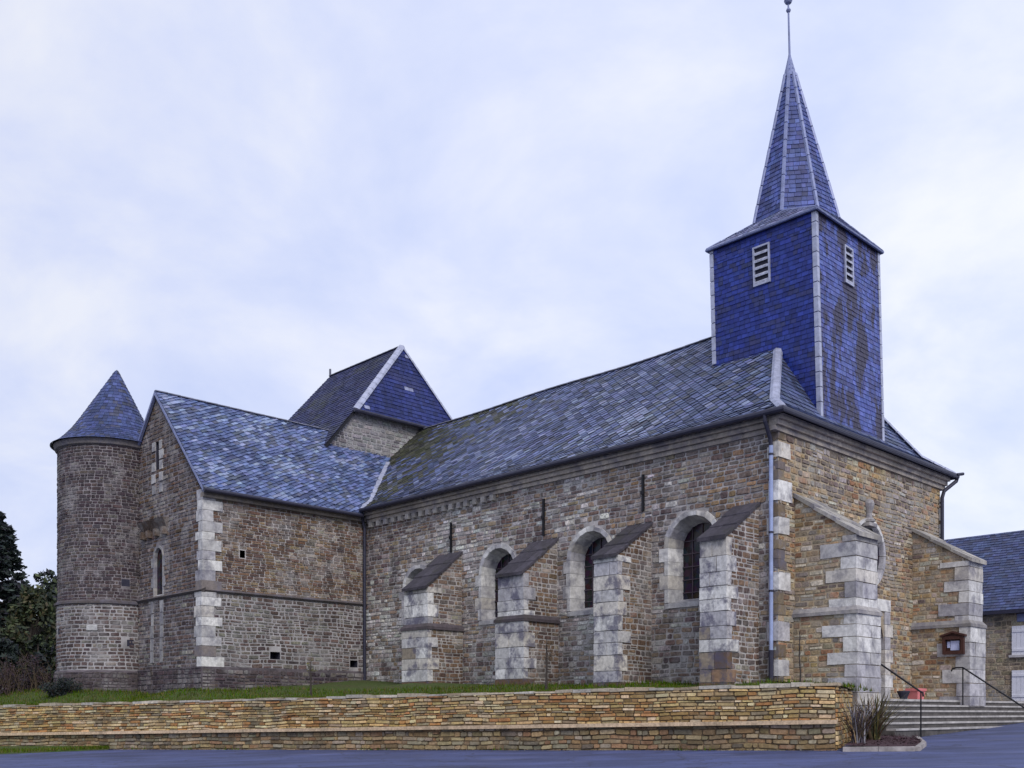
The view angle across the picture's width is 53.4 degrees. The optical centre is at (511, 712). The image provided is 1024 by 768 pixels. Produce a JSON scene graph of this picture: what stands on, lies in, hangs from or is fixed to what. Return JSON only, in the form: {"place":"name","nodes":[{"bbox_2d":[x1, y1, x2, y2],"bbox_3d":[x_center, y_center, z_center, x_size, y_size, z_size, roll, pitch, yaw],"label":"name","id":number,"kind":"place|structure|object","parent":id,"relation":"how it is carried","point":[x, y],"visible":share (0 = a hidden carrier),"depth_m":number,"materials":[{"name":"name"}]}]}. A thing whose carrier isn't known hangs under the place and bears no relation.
{"place":"outdoors","nodes":[
{"label":"outdoors","id":0,"kind":"place"},
{"bbox_2d":[0,745,108,753],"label":"verge grass","id":1,"kind":"structure","parent":0,"point":[61,748],"depth_m":31.50,"materials":[{"name":"green plant"}]},
{"bbox_2d":[0,677,873,704],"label":"churchyard ground","id":2,"kind":"structure","parent":0,"point":[351,686],"depth_m":33.85,"materials":[{"name":"green plant"}]},
{"bbox_2d":[0,664,30,695],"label":"bare shrub","id":3,"kind":"object","parent":2,"relation":"on","point":[5,676],"visible":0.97,"depth_m":37.94,"materials":[{"name":"brown plant"}]},
{"bbox_2d":[0,637,48,689],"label":"broadleaf tree","id":4,"kind":"object","parent":2,"relation":"on","point":[8,648],"visible":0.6,"depth_m":46.93,"materials":[{"name":"green plant"}]},
{"bbox_2d":[0,511,50,689],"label":"conifer tree","id":5,"kind":"object","parent":2,"relation":"on","point":[11,562],"visible":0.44,"depth_m":51.77,"materials":[{"name":"green plant"}]},
{"bbox_2d":[1,654,53,691],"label":"bare shrub","id":6,"kind":"object","parent":2,"relation":"on","point":[47,676],"visible":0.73,"depth_m":38.46,"materials":[{"name":"brown plant"}]},
{"bbox_2d":[0,584,55,686],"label":"broadleaf tree","id":7,"kind":"object","parent":2,"relation":"on","point":[36,610],"visible":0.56,"depth_m":49.58,"materials":[{"name":"green plant"}]},
{"bbox_2d":[0,634,55,689],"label":"broadleaf tree","id":8,"kind":"object","parent":2,"relation":"on","point":[46,649],"visible":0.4,"depth_m":47.82,"materials":[{"name":"green plant"}]},
{"bbox_2d":[33,568,56,627],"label":"broadleaf tree","id":9,"kind":"object","parent":2,"relation":"on","point":[50,588],"visible":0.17,"depth_m":57.62,"materials":[{"name":"green plant"}]},
{"bbox_2d":[37,677,83,697],"bbox_3d":[-15.989,-0.900,36.153,1.477,0.862,1.304,0,0,0],"label":"bare shrub","id":10,"kind":"object","parent":2,"relation":"on","point":[63,686],"visible":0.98,"depth_m":35.87,"materials":[{"name":"green plant"}]},
{"bbox_2d":[305,653,315,695],"bbox_3d":[-6.412,-1.174,32.501,0.383,1.482,0.338,0,0,0],"label":"young tree","id":11,"kind":"object","parent":2,"relation":"on","point":[310,676],"visible":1,"depth_m":32.48,"materials":[{"name":"brown plant"}]},
{"bbox_2d":[50,0,986,720],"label":"church","id":12,"kind":"structure","parent":2,"relation":"on","point":[752,488],"depth_m":31.36,"materials":[{"name":"stone"}]},
{"bbox_2d":[151,545,165,596],"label":"narrow window","id":13,"kind":"structure","parent":12,"relation":"in","point":[158,562],"depth_m":36.73,"materials":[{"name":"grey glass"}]},
{"bbox_2d":[399,564,425,626],"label":"window","id":14,"kind":"structure","parent":12,"relation":"in","point":[413,571],"depth_m":36.95,"materials":[{"name":"grey stone"}]},
{"bbox_2d":[475,543,515,624],"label":"window","id":15,"kind":"structure","parent":12,"relation":"in","point":[496,557],"depth_m":34.09,"materials":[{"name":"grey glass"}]},
{"bbox_2d":[563,525,610,616],"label":"window","id":16,"kind":"structure","parent":12,"relation":"in","point":[579,584],"depth_m":31.18,"materials":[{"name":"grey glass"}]},
{"bbox_2d":[659,510,715,608],"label":"window","id":17,"kind":"structure","parent":12,"relation":"in","point":[680,555],"depth_m":28.50,"materials":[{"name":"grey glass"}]},
{"bbox_2d":[858,518,885,584],"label":"round window","id":18,"kind":"structure","parent":12,"relation":"in","point":[881,561],"depth_m":29.95,"materials":[{"name":"grey stone"}]},
{"bbox_2d":[877,599,892,698],"bbox_3d":[10.177,-1.860,29.513,2.900,2.960,0.455,0,0,-44],"label":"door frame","id":19,"kind":"structure","parent":12,"relation":"in","point":[883,605],"depth_m":30.10,"materials":[{"name":"white stone"}]},
{"bbox_2d":[940,631,966,654],"bbox_3d":[13.146,-2.092,30.286,0.200,0.685,0.740,0,0,-44],"label":"notice board","id":20,"kind":"object","parent":12,"relation":"attached to","point":[951,644],"visible":1,"depth_m":30.28,"materials":[{"name":"brown wood"}]},
{"bbox_2d":[534,632,557,690],"bbox_3d":[0.947,-1.363,28.082,0.632,1.777,0.523,0,0,8],"label":"young tree","id":21,"kind":"object","parent":2,"relation":"on","point":[546,670],"visible":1,"depth_m":27.98,"materials":[{"name":"brown plant"}]},
{"bbox_2d":[798,629,801,681],"bbox_3d":[6.877,-1.301,24.296,0.151,1.509,0.107,0,0,25],"label":"young tree","id":22,"kind":"object","parent":2,"relation":"on","point":[799,656],"visible":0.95,"depth_m":24.29,"materials":[{"name":"brown plant"}]},
{"bbox_2d":[0,723,1023,767],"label":"road","id":23,"kind":"structure","parent":0,"point":[1000,747],"depth_m":22.60,"materials":[{"name":"grey asphalt"}]},
{"bbox_2d":[0,682,852,750],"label":"yard wall","id":24,"kind":"structure","parent":23,"relation":"on","point":[799,716],"depth_m":25.96,"materials":[{"name":"stone"}]},
{"bbox_2d":[108,746,830,750],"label":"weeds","id":25,"kind":"object","parent":23,"relation":"on","point":[427,749],"visible":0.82,"depth_m":26.86,"materials":[{"name":"green plant"}]},
{"bbox_2d":[843,734,926,751],"bbox_3d":[8.583,0.707,23.151,1.620,0.408,4.132,0,0,25],"label":"planting bed","id":26,"kind":"object","parent":23,"relation":"on","point":[905,743],"visible":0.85,"depth_m":21.86,"materials":[{"name":"soil"}]},
{"bbox_2d":[833,697,898,743],"bbox_3d":[7.690,0.163,22.226,1.394,1.078,1.537,0,0,35],"label":"twiggy shrub","id":27,"kind":"object","parent":26,"relation":"on","point":[857,730],"visible":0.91,"depth_m":22.26,"materials":[{"name":"brown plant"}]},
{"bbox_2d":[845,691,914,739],"bbox_3d":[8.486,0.045,23.759,2.251,1.202,2.342,0,0,-12],"label":"spiky shrub","id":28,"kind":"object","parent":26,"relation":"on","point":[875,734],"visible":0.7,"depth_m":23.37,"materials":[{"name":"green plant"}]},
{"bbox_2d":[851,699,1023,736],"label":"stone steps","id":29,"kind":"structure","parent":23,"relation":"on","point":[944,716],"depth_m":28.17,"materials":[{"name":"grey stone"}]},
{"bbox_2d":[881,664,923,736],"bbox_3d":[9.884,-0.377,26.209,0.048,1.974,1.494,0,0,-44],"label":"handrail","id":30,"kind":"object","parent":29,"relation":"on","point":[908,683],"visible":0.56,"depth_m":25.72,"materials":[{"name":"black metal"}]},
{"bbox_2d":[897,691,909,698],"bbox_3d":[10.976,-0.500,28.516,0.340,0.240,0.340,0,0,-44],"label":"stone pot","id":31,"kind":"object","parent":29,"relation":"on","point":[903,694],"visible":0.84,"depth_m":28.41,"materials":[{"name":"stone"}]},
{"bbox_2d":[905,688,926,698],"bbox_3d":[11.528,-0.540,29.024,0.570,0.320,0.370,0,0,-44],"label":"flower trough","id":32,"kind":"object","parent":29,"relation":"on","point":[914,693],"visible":0.74,"depth_m":28.85,"materials":[{"name":"red plastic"}]},
{"bbox_2d":[951,667,1023,707],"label":"handrail","id":33,"kind":"object","parent":29,"relation":"on","point":[973,674],"visible":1,"depth_m":29.78,"materials":[{"name":"black metal"}]},
{"bbox_2d":[0,0,1023,601],"label":"sky","id":34,"kind":"structure","parent":0,"point":[238,204],"materials":[{"name":"white"}]},
{"bbox_3d":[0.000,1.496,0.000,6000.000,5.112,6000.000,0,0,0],"label":"ground","id":35,"kind":"structure","parent":0,"visible":0},
{"bbox_2d":[944,530,1023,701],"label":"house","id":36,"kind":"structure","parent":35,"relation":"on","point":[1002,554],"depth_m":42.24,"materials":[{"name":"stone"}]}
]}

